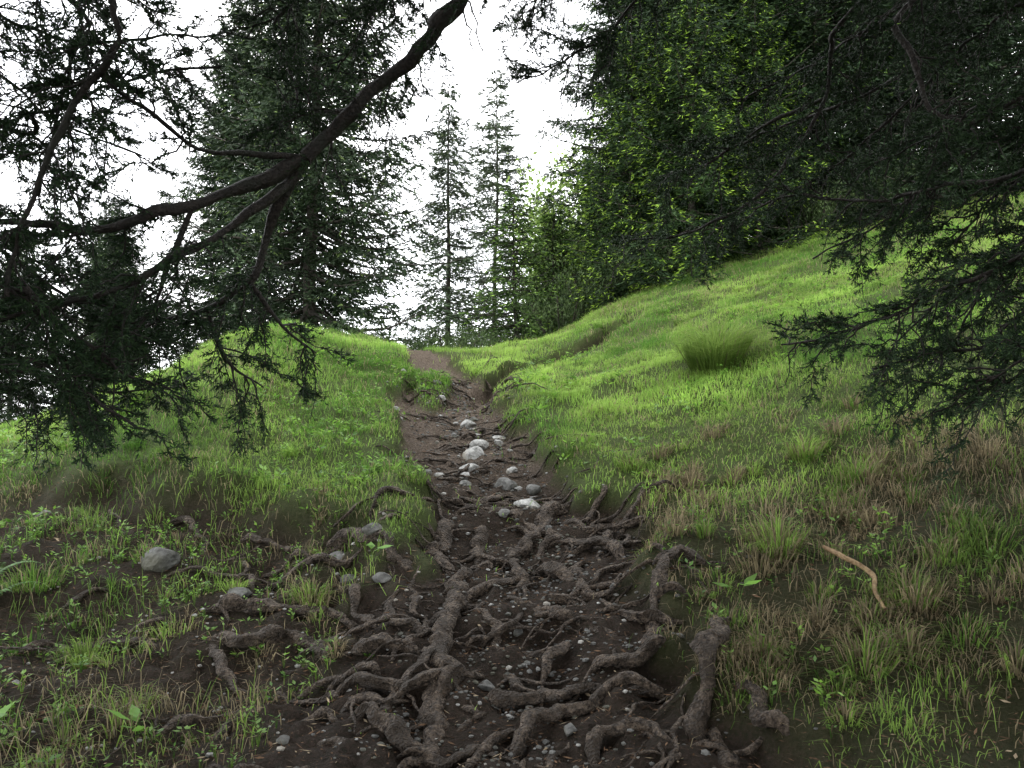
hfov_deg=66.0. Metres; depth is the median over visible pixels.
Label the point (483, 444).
stone
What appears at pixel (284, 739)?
stone
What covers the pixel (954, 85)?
spruce tree
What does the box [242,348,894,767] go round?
dirt path
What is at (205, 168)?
spruce tree
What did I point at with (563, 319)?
mountain pine shrub
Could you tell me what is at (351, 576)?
stone
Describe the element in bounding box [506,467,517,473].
stone
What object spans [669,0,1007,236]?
spruce tree
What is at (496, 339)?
mountain pine shrub
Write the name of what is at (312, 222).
spruce tree
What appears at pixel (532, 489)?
stone
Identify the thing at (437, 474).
stone
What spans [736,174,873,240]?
mountain pine shrub
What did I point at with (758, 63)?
spruce tree
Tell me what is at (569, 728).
stone
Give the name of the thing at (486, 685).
stone
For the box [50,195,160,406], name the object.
spruce tree
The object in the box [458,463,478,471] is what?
stone
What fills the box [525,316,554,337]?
leafy shrub
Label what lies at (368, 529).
stone
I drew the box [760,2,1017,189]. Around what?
spruce tree
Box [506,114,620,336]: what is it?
deciduous tree
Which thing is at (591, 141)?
spruce tree
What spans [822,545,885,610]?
fallen stick
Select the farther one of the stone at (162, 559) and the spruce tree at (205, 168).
the spruce tree at (205, 168)
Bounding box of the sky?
[0,0,1020,415]
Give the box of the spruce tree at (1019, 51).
[891,0,1023,193]
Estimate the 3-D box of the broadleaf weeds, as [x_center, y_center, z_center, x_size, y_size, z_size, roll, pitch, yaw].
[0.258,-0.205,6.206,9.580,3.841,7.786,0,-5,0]
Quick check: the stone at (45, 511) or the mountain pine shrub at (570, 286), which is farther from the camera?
the mountain pine shrub at (570, 286)
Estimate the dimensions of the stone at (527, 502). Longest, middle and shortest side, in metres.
0.204 x 0.164 x 0.111 m
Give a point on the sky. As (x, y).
(528, 98)
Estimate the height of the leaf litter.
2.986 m
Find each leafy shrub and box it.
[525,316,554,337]
[548,275,598,317]
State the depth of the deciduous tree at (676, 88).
12.91 m
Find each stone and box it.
[35,510,49,517]
[141,547,179,571]
[228,587,251,598]
[276,735,289,744]
[329,551,346,559]
[340,574,356,584]
[362,523,382,535]
[372,572,391,582]
[434,472,443,477]
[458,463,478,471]
[459,480,470,485]
[460,419,475,427]
[460,472,469,479]
[462,446,483,459]
[469,439,488,449]
[477,679,494,691]
[492,435,505,440]
[494,440,502,445]
[494,477,517,490]
[498,508,509,517]
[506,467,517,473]
[513,499,539,508]
[513,629,522,636]
[526,484,540,494]
[564,722,576,736]
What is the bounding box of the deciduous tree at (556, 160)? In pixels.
[515,104,635,275]
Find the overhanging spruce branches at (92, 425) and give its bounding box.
[0,0,307,485]
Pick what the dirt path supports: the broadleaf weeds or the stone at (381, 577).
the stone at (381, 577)
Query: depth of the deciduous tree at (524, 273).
23.00 m
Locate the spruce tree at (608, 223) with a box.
[545,12,715,328]
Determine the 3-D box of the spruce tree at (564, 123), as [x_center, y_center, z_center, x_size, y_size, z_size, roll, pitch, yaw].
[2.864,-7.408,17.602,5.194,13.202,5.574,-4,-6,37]
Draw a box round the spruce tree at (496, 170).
[439,69,535,345]
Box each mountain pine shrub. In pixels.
[314,314,403,343]
[375,324,451,349]
[402,316,497,349]
[435,323,525,347]
[505,277,604,339]
[542,242,641,320]
[590,227,693,293]
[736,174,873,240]
[809,155,931,225]
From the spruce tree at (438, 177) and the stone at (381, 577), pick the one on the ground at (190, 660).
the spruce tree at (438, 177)
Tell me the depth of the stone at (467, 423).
6.85 m
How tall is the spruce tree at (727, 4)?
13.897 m
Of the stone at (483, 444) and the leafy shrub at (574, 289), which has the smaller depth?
the stone at (483, 444)
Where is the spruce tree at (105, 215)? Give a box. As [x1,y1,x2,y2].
[30,201,150,410]
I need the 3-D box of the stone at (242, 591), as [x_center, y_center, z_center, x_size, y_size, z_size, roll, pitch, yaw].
[-1.394,1.083,4.023,0.130,0.091,0.094,-1,-19,13]
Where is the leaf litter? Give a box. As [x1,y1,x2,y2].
[0,319,1023,767]
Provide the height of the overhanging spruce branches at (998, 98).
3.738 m
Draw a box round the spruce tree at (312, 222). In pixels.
[141,0,473,361]
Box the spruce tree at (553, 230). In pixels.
[488,189,593,340]
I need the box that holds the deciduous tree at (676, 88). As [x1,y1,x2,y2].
[586,0,785,292]
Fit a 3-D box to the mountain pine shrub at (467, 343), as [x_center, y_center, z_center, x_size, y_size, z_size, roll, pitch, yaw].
[-1.122,-0.514,13.818,1.899,1.391,2.357,0,-5,0]
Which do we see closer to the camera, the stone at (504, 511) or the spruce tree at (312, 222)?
the stone at (504, 511)
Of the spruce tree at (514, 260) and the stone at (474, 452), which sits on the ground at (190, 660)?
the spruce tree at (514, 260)
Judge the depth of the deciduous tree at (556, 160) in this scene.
20.00 m
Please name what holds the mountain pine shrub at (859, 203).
on the ground at (190, 660)
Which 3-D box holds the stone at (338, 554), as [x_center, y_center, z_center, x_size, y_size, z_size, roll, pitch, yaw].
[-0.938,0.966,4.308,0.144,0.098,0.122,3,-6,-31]
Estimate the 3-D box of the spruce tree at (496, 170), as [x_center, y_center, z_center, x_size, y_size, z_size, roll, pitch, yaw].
[-0.650,-3.423,22.429,3.898,11.506,3.747,-3,-6,31]
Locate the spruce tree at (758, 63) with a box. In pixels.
[673,0,842,270]
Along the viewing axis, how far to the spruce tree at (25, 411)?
16.44 m
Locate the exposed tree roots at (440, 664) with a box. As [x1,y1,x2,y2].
[0,352,789,767]
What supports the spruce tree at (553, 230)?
on the ground at (190, 660)
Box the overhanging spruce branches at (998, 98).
[0,0,1023,490]
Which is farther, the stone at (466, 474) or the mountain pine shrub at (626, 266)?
the mountain pine shrub at (626, 266)
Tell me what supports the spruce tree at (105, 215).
on the ground at (190, 660)
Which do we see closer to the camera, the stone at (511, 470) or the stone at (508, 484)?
the stone at (508, 484)
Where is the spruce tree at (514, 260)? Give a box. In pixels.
[456,177,571,345]
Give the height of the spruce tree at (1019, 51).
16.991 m
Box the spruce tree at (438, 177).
[403,81,494,349]
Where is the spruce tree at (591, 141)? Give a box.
[579,0,890,256]
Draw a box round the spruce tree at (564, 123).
[522,0,718,314]
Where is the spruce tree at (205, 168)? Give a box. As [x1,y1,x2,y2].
[136,0,343,374]
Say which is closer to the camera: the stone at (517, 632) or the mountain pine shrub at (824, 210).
the stone at (517, 632)
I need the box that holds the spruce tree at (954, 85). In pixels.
[775,0,1023,226]
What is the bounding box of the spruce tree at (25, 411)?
[0,226,54,424]
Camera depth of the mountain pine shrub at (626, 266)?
13.01 m
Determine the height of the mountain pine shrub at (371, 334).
1.391 m
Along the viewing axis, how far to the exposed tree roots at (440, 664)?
3.39 m
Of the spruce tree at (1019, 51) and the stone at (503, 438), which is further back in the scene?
the spruce tree at (1019, 51)
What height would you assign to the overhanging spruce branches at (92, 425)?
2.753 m
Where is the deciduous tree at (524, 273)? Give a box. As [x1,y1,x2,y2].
[501,185,569,339]
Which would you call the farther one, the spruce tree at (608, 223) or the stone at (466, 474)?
the spruce tree at (608, 223)
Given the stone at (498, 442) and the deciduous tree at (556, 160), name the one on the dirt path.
the stone at (498, 442)
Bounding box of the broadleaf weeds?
[0,239,1023,767]
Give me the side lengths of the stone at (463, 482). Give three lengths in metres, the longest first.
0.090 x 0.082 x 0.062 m
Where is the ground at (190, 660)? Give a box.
[0,178,1023,767]
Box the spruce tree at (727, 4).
[540,0,847,314]
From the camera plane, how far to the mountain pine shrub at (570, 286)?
14.16 m
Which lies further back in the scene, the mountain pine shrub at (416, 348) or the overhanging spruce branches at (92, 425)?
the mountain pine shrub at (416, 348)
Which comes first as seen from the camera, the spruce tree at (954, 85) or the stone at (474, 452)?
the stone at (474, 452)

